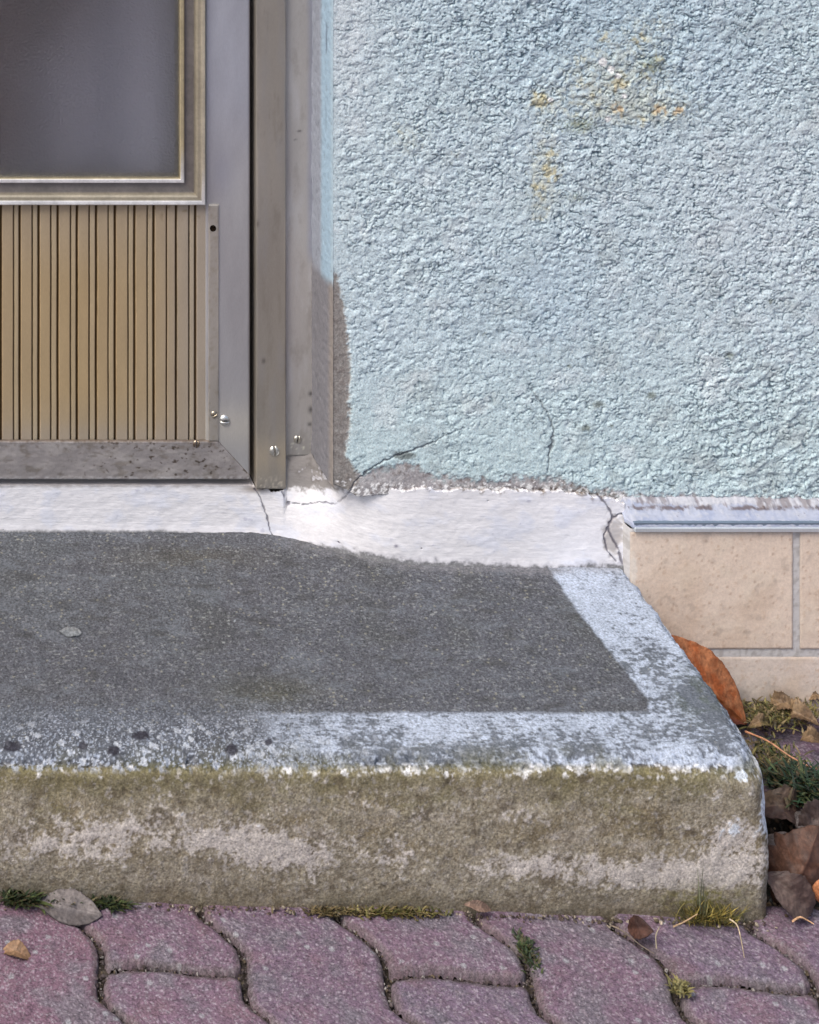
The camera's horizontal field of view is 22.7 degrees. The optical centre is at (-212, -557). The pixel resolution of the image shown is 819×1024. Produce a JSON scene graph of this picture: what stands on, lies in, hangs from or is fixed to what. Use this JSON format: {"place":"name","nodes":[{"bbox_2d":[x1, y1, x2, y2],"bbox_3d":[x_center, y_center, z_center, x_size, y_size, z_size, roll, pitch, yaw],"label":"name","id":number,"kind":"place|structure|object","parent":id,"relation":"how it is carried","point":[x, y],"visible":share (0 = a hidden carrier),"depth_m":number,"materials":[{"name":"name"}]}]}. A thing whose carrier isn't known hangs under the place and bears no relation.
{"place":"outdoors","nodes":[
{"label":"outdoors","id":0,"kind":"place"},
{"bbox_2d":[0,719,818,1023],"bbox_3d":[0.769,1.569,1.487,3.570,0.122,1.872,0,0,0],"label":"pavement","id":1,"kind":"structure","parent":0,"point":[326,969],"depth_m":1.88,"materials":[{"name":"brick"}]},
{"bbox_2d":[3,939,30,959],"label":"fallen leaf","id":2,"kind":"object","parent":1,"relation":"on","point":[17,948],"visible":1,"depth_m":1.88,"materials":[{"name":"plant"}]},
{"bbox_2d":[0,887,52,915],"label":"moss tuft","id":3,"kind":"object","parent":1,"relation":"on","point":[19,898],"visible":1,"depth_m":1.95,"materials":[{"name":"green plant"}]},
{"bbox_2d":[36,888,101,925],"bbox_3d":[0.295,1.541,1.938,0.068,0.013,0.036,0,0,0],"label":"fallen leaf","id":4,"kind":"object","parent":1,"relation":"on","point":[85,912],"visible":1,"depth_m":1.94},
{"bbox_2d":[41,893,98,907],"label":"moss tuft","id":5,"kind":"object","parent":1,"relation":"on","point":[94,897],"visible":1,"depth_m":1.95,"materials":[{"name":"green plant"}]},
{"bbox_2d":[92,894,140,913],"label":"moss tuft","id":6,"kind":"object","parent":1,"relation":"on","point":[112,903],"visible":1,"depth_m":1.95,"materials":[{"name":"green plant"}]},
{"bbox_2d":[271,903,371,918],"bbox_3d":[0.565,1.552,1.941,0.107,0.008,0.019,0,0,0],"label":"moss tuft","id":7,"kind":"object","parent":1,"relation":"on","point":[328,910],"visible":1,"depth_m":1.95,"materials":[{"name":"green plant"}]},
{"bbox_2d":[0,532,768,927],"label":"doorstep","id":8,"kind":"object","parent":1,"relation":"on","point":[234,718],"visible":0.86,"depth_m":1.99,"materials":[{"name":"concrete"}]},
{"bbox_2d":[59,626,80,636],"bbox_3d":[0.332,1.398,2.164,0.020,0.004,0.019,0,0,-37],"label":"plaster flake","id":9,"kind":"object","parent":8,"relation":"on","point":[67,631],"visible":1,"depth_m":2.16,"materials":[{"name":"white paint"}]},
{"bbox_2d":[0,896,777,931],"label":"grit line","id":10,"kind":"object","parent":1,"relation":"on","point":[561,918],"visible":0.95,"depth_m":1.95,"materials":[{"name":"gravel"}]},
{"bbox_2d":[323,904,479,920],"bbox_3d":[0.653,1.553,1.942,0.180,0.010,0.018,0,0,0],"label":"moss tuft","id":11,"kind":"object","parent":1,"relation":"on","point":[396,911],"visible":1,"depth_m":1.95,"materials":[{"name":"green plant"}]},
{"bbox_2d":[0,0,818,726],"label":"house","id":12,"kind":"structure","parent":1,"relation":"on","point":[480,282],"depth_m":2.30,"materials":[{"name":"blue paint"}]},
{"bbox_2d":[0,0,249,478],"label":"door","id":13,"kind":"structure","parent":12,"relation":"in","point":[125,124],"depth_m":2.37,"materials":[{"name":"metal"}]},
{"bbox_2d":[78,915,818,1023],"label":"joint grit","id":14,"kind":"object","parent":1,"relation":"on","point":[246,985],"visible":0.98,"depth_m":1.87,"materials":[{"name":"sand"}]},
{"bbox_2d":[463,900,490,911],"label":"fallen leaf","id":15,"kind":"object","parent":1,"relation":"on","point":[479,906],"visible":1,"depth_m":1.95,"materials":[{"name":"brown plant"}]},
{"bbox_2d":[511,927,543,976],"bbox_3d":[0.764,1.559,1.902,0.028,0.008,0.058,0,0,14],"label":"moss tuft","id":16,"kind":"object","parent":1,"relation":"on","point":[524,945],"visible":1,"depth_m":1.90,"materials":[{"name":"green plant"}]},
{"bbox_2d":[611,925,653,953],"bbox_3d":[0.876,1.554,1.912,0.004,0.007,0.044,0,0,-42],"label":"straw","id":17,"kind":"object","parent":1,"relation":"on","point":[631,937],"visible":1,"depth_m":1.91,"materials":[{"name":"beige plant"}]},
{"bbox_2d":[627,915,653,939],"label":"fallen leaf","id":18,"kind":"object","parent":1,"relation":"on","point":[639,928],"visible":1,"depth_m":1.92,"materials":[{"name":"brown plant"}]},
{"bbox_2d":[664,973,695,998],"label":"moss tuft","id":19,"kind":"object","parent":1,"relation":"on","point":[679,986],"visible":1,"depth_m":1.85,"materials":[{"name":"yellow plant"}]},
{"bbox_2d":[673,914,697,927],"bbox_3d":[0.938,1.546,1.926,0.028,0.011,0.005,0,0,0],"label":"straw","id":20,"kind":"object","parent":1,"relation":"on","point":[676,925],"visible":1,"depth_m":1.93,"materials":[{"name":"beige plant"}]},
{"bbox_2d":[697,860,708,918],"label":"grass tuft","id":21,"kind":"object","parent":1,"relation":"on","point":[699,902],"visible":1,"depth_m":1.95,"materials":[{"name":"green plant"}]},
{"bbox_2d":[667,898,751,929],"bbox_3d":[0.973,1.554,1.934,0.100,0.028,0.034,0,0,0],"label":"grass tuft","id":22,"kind":"object","parent":1,"relation":"on","point":[711,917],"visible":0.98,"depth_m":1.95,"materials":[{"name":"green plant"}]},
{"bbox_2d":[729,919,744,957],"bbox_3d":[0.985,1.548,1.906,0.007,0.008,0.042,0,0,8],"label":"straw","id":23,"kind":"object","parent":1,"relation":"on","point":[739,934],"visible":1,"depth_m":1.91,"materials":[{"name":"beige plant"}]},
{"bbox_2d":[768,831,786,853],"bbox_3d":[1.102,1.557,2.043,0.040,0.020,0.030,0,0,0],"label":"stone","id":24,"kind":"object","parent":1,"relation":"on","point":[770,839],"visible":0.08,"depth_m":2.04,"materials":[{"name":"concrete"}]},
{"bbox_2d":[737,695,818,735],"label":"moss patch","id":25,"kind":"object","parent":1,"relation":"on","point":[773,715],"visible":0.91,"depth_m":2.25,"materials":[{"name":"green plant"}]},
{"bbox_2d":[671,635,746,723],"bbox_3d":[1.106,1.500,2.235,0.115,0.112,0.022,0,0,0],"label":"fallen leaf","id":26,"kind":"object","parent":25,"relation":"on","point":[712,669],"visible":0.45,"depth_m":2.23,"materials":[{"name":"orange plant"}]},
{"bbox_2d":[747,712,769,728],"bbox_3d":[1.178,1.548,2.225,0.029,0.022,0.017,0,0,-10],"label":"leaf scrap","id":27,"kind":"object","parent":25,"relation":"on","point":[759,720],"visible":1,"depth_m":2.23,"materials":[{"name":"beige plant"}]},
{"bbox_2d":[769,690,791,709],"bbox_3d":[1.221,1.549,2.255,0.032,0.031,0.023,0,0,16],"label":"leaf scrap","id":28,"kind":"object","parent":25,"relation":"on","point":[780,700],"visible":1,"depth_m":2.26,"materials":[{"name":"beige plant"}]},
{"bbox_2d":[789,697,818,725],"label":"leaf scrap","id":29,"kind":"object","parent":25,"relation":"on","point":[800,710],"visible":1,"depth_m":2.24,"materials":[{"name":"beige plant"}]},
{"bbox_2d":[737,719,818,917],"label":"soil crumbs","id":30,"kind":"object","parent":1,"relation":"on","point":[776,820],"visible":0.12,"depth_m":2.10,"materials":[{"name":"brown soil"}]},
{"bbox_2d":[745,730,814,806],"bbox_3d":[1.165,1.552,2.163,0.095,0.019,0.139,0,0,16],"label":"moss patch","id":31,"kind":"object","parent":1,"relation":"on","point":[771,752],"visible":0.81,"depth_m":2.18,"materials":[{"name":"green plant"}]},
{"bbox_2d":[745,730,817,769],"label":"leaf stalk","id":32,"kind":"object","parent":31,"relation":"on","point":[755,735],"visible":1,"depth_m":2.17,"materials":[{"name":"orange plant"}]},
{"bbox_2d":[764,784,800,823],"bbox_3d":[1.126,1.564,2.096,0.074,0.066,0.050,0,0,0],"label":"fallen leaf","id":33,"kind":"object","parent":1,"relation":"on","point":[775,805],"visible":0.6,"depth_m":2.10,"materials":[{"name":"brown plant"}]},
{"bbox_2d":[759,750,818,819],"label":"weed","id":34,"kind":"object","parent":1,"relation":"on","point":[802,779],"visible":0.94,"depth_m":2.12,"materials":[{"name":"green plant"}]},
{"bbox_2d":[767,871,815,920],"bbox_3d":[1.068,1.544,1.955,0.050,0.042,0.026,0,0,0],"label":"fallen leaf","id":35,"kind":"object","parent":1,"relation":"on","point":[794,893],"visible":1,"depth_m":1.96,"materials":[{"name":"brown plant"}]},
{"bbox_2d":[768,825,818,905],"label":"fallen leaf","id":36,"kind":"object","parent":1,"relation":"on","point":[795,851],"visible":0.77,"depth_m":1.98,"materials":[{"name":"brown plant"}]},
{"bbox_2d":[793,811,810,828],"bbox_3d":[1.154,1.561,2.073,0.041,0.025,0.043,0,0,0],"label":"stone","id":37,"kind":"object","parent":1,"relation":"on","point":[797,813],"visible":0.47,"depth_m":2.08,"materials":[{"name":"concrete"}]},
{"bbox_2d":[798,799,818,825],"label":"fallen leaf","id":38,"kind":"object","parent":37,"relation":"on","point":[809,812],"visible":0.56,"depth_m":2.07,"materials":[{"name":"brown plant"}]},
{"bbox_2d":[792,916,813,923],"bbox_3d":[1.065,1.552,1.933,0.020,0.008,0.007,0,0,0],"label":"straw","id":39,"kind":"object","parent":1,"relation":"on","point":[795,919],"visible":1,"depth_m":1.93,"materials":[{"name":"beige plant"}]},
{"bbox_2d":[800,726,818,742],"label":"leaf scrap","id":40,"kind":"object","parent":1,"relation":"on","point":[811,734],"visible":1,"depth_m":2.20,"materials":[{"name":"beige plant"}]},
{"bbox_2d":[809,691,818,699],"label":"leaf scrap","id":41,"kind":"object","parent":1,"relation":"on","point":[815,695],"visible":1,"depth_m":2.27,"materials":[{"name":"beige plant"}]},
{"bbox_2d":[812,880,818,901],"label":"fallen leaf","id":42,"kind":"object","parent":1,"relation":"on","point":[815,888],"visible":1,"depth_m":1.96,"materials":[{"name":"orange plant"}]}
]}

